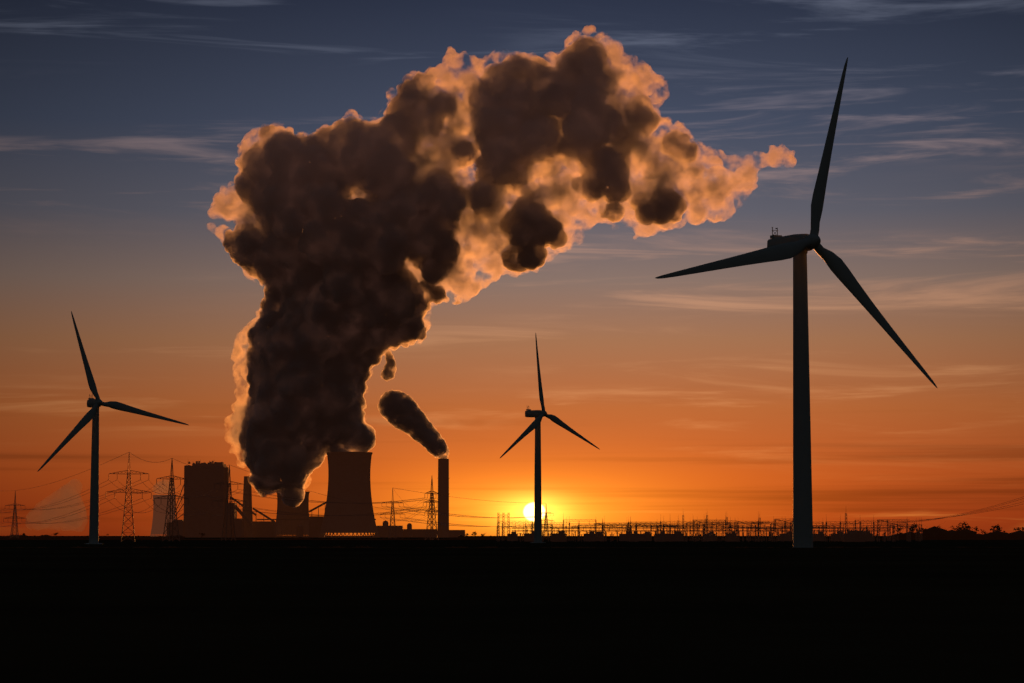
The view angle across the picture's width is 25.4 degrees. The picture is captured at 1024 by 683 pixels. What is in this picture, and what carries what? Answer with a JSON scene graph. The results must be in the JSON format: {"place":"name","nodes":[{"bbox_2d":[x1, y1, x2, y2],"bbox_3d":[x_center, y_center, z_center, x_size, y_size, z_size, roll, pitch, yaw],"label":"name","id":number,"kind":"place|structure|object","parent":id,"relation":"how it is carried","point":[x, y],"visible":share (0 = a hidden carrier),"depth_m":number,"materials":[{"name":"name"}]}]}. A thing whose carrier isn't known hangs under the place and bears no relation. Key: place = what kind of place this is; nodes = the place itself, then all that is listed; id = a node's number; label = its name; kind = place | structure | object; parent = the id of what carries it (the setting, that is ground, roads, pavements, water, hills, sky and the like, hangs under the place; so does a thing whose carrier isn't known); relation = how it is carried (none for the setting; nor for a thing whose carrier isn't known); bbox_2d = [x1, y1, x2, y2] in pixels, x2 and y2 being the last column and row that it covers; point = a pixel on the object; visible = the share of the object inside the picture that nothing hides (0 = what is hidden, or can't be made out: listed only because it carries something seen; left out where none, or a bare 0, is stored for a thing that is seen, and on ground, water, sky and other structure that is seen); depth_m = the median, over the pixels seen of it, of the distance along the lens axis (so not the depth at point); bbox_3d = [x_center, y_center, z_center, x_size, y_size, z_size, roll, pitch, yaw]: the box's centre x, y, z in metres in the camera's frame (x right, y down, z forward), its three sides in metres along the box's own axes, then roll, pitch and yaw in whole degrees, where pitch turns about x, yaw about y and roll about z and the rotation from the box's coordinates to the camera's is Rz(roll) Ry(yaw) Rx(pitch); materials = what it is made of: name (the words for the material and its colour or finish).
{"place":"outdoors","nodes":[
{"label":"outdoors","id":0,"kind":"place"},
{"bbox_2d":[173,460,252,537],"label":"boiler house","id":1,"kind":"structure","parent":0,"point":[204,478],"depth_m":5254.39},
{"bbox_2d":[167,497,464,536],"bbox_3d":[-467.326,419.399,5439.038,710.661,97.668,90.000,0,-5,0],"label":"power plant buildings","id":2,"kind":"structure","parent":0,"point":[263,528],"depth_m":5420.74,"materials":[{"name":"grey concrete"}]},
{"bbox_2d":[0,536,1023,682],"bbox_3d":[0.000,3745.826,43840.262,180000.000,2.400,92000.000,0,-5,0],"label":"ground","id":3,"kind":"structure","parent":0,"point":[712,612],"depth_m":53.11,"materials":[{"name":"soil"}]},
{"bbox_2d":[3,490,24,537],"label":"pylon","id":4,"kind":"object","parent":3,"relation":"on","point":[12,527],"visible":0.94,"depth_m":2891.24,"materials":[{"name":"grey metal"}]},
{"bbox_2d":[0,535,185,538],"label":"treeline","id":5,"kind":"object","parent":3,"relation":"on","point":[65,537],"visible":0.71,"depth_m":3185.52,"materials":[{"name":"grey plant"}]},
{"bbox_2d":[37,311,187,543],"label":"wind turbine","id":6,"kind":"object","parent":3,"relation":"on","point":[94,405],"visible":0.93,"depth_m":1081.51,"materials":[{"name":"white paint"}]},
{"bbox_2d":[105,453,151,541],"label":"pylon","id":7,"kind":"object","parent":3,"relation":"on","point":[131,515],"visible":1,"depth_m":1495.97,"materials":[{"name":"black metal"}]},
{"bbox_2d":[150,495,175,536],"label":"cooling tower","id":8,"kind":"structure","parent":3,"relation":"on","point":[158,523],"depth_m":11418.55,"materials":[{"name":"grey concrete"}]},
{"bbox_2d":[154,460,188,540],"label":"pylon","id":9,"kind":"object","parent":3,"relation":"on","point":[171,497],"visible":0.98,"depth_m":1645.68,"materials":[{"name":"black metal"}]},
{"bbox_2d":[214,465,242,540],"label":"pylon","id":10,"kind":"object","parent":3,"relation":"on","point":[231,498],"visible":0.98,"depth_m":1845.32,"materials":[{"name":"black metal"}]},
{"bbox_2d":[0,453,437,526],"bbox_3d":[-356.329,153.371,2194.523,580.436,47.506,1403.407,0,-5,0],"label":"power line","id":11,"kind":"object","parent":10,"relation":"on","point":[215,506],"visible":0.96,"depth_m":1899.37,"materials":[{"name":"grey metal"}]},
{"bbox_2d":[242,476,252,536],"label":"stack","id":12,"kind":"object","parent":3,"relation":"on","point":[247,501],"visible":0.91,"depth_m":5377.83,"materials":[{"name":"grey concrete"}]},
{"bbox_2d":[276,491,309,536],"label":"cooling tower","id":13,"kind":"structure","parent":3,"relation":"on","point":[292,506],"depth_m":5550.65,"materials":[{"name":"grey concrete"}]},
{"bbox_2d":[318,452,379,537],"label":"cooling tower","id":14,"kind":"structure","parent":3,"relation":"on","point":[348,476],"depth_m":4948.72,"materials":[{"name":"grey concrete"}]},
{"bbox_2d":[382,489,403,537],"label":"pylon","id":15,"kind":"object","parent":3,"relation":"on","point":[394,529],"visible":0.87,"depth_m":2691.49,"materials":[{"name":"grey metal"}]},
{"bbox_2d":[386,490,436,520],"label":"power line","id":16,"kind":"object","parent":15,"relation":"on","point":[410,510],"visible":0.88,"depth_m":2349.54,"materials":[{"name":"grey metal"}]},
{"bbox_2d":[424,478,440,539],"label":"pylon","id":17,"kind":"object","parent":3,"relation":"on","point":[431,501],"visible":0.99,"depth_m":2093.71,"materials":[{"name":"grey metal"}]},
{"bbox_2d":[437,459,448,537],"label":"chimney","id":18,"kind":"object","parent":3,"relation":"on","point":[443,484],"visible":0.95,"depth_m":5178.44,"materials":[{"name":"grey concrete"}]},
{"bbox_2d":[458,533,506,539],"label":"treeline","id":19,"kind":"object","parent":3,"relation":"on","point":[474,537],"visible":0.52,"depth_m":2288.75,"materials":[{"name":"grey plant"}]},
{"bbox_2d":[0,537,1023,539],"bbox_3d":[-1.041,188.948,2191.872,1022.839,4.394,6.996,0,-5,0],"label":"hedge","id":20,"kind":"object","parent":3,"relation":"on","point":[148,538],"visible":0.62,"depth_m":2190.62,"materials":[{"name":"grey plant"}]},
{"bbox_2d":[542,507,554,537],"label":"pylon","id":21,"kind":"object","parent":3,"relation":"on","point":[546,518],"visible":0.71,"depth_m":3788.48,"materials":[{"name":"grey metal"}]},
{"bbox_2d":[380,488,553,526],"bbox_3d":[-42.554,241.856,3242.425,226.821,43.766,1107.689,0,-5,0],"label":"power line","id":22,"kind":"object","parent":21,"relation":"on","point":[457,516],"visible":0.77,"depth_m":3062.67,"materials":[{"name":"grey metal"}]},
{"bbox_2d":[500,333,599,542],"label":"wind turbine","id":23,"kind":"object","parent":3,"relation":"on","point":[538,415],"visible":0.98,"depth_m":1266.91,"materials":[{"name":"white paint"}]},
{"bbox_2d":[496,512,922,541],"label":"substation","id":24,"kind":"object","parent":3,"relation":"on","point":[859,535],"visible":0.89,"depth_m":1592.08,"materials":[{"name":"black metal"}]},
{"bbox_2d":[655,57,936,547],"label":"wind turbine","id":25,"kind":"object","parent":3,"relation":"on","point":[796,247],"visible":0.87,"depth_m":512.74,"materials":[{"name":"white paint"}]},
{"bbox_2d":[932,526,941,537],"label":"tree","id":26,"kind":"object","parent":3,"relation":"on","point":[936,529],"visible":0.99,"depth_m":2321.29,"materials":[{"name":"brown plant"}]},
{"bbox_2d":[891,521,1023,538],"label":"treeline","id":27,"kind":"object","parent":3,"relation":"on","point":[952,534],"visible":0.77,"depth_m":2383.84,"materials":[{"name":"grey plant"}]},
{"bbox_2d":[956,521,968,538],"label":"tree","id":28,"kind":"object","parent":3,"relation":"on","point":[963,528],"visible":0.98,"depth_m":2339.26,"materials":[{"name":"brown plant"}]},
{"bbox_2d":[966,524,978,538],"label":"tree","id":29,"kind":"object","parent":3,"relation":"on","point":[975,528],"visible":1,"depth_m":2351.46,"materials":[{"name":"brown plant"}]},
{"bbox_2d":[991,524,1001,533],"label":"tree","id":30,"kind":"object","parent":3,"relation":"on","point":[997,527],"visible":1,"depth_m":2309.11,"materials":[{"name":"brown plant"}]},
{"bbox_2d":[0,0,1023,535],"label":"sky","id":31,"kind":"structure","parent":0,"point":[289,234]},
{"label":"pylon","id":32,"kind":"object","parent":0,"visible":0},
{"bbox_2d":[884,497,1023,523],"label":"power line","id":33,"kind":"object","parent":32,"relation":"hanging from","point":[912,521],"visible":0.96,"depth_m":1556.17,"materials":[{"name":"grey metal"}]}
]}

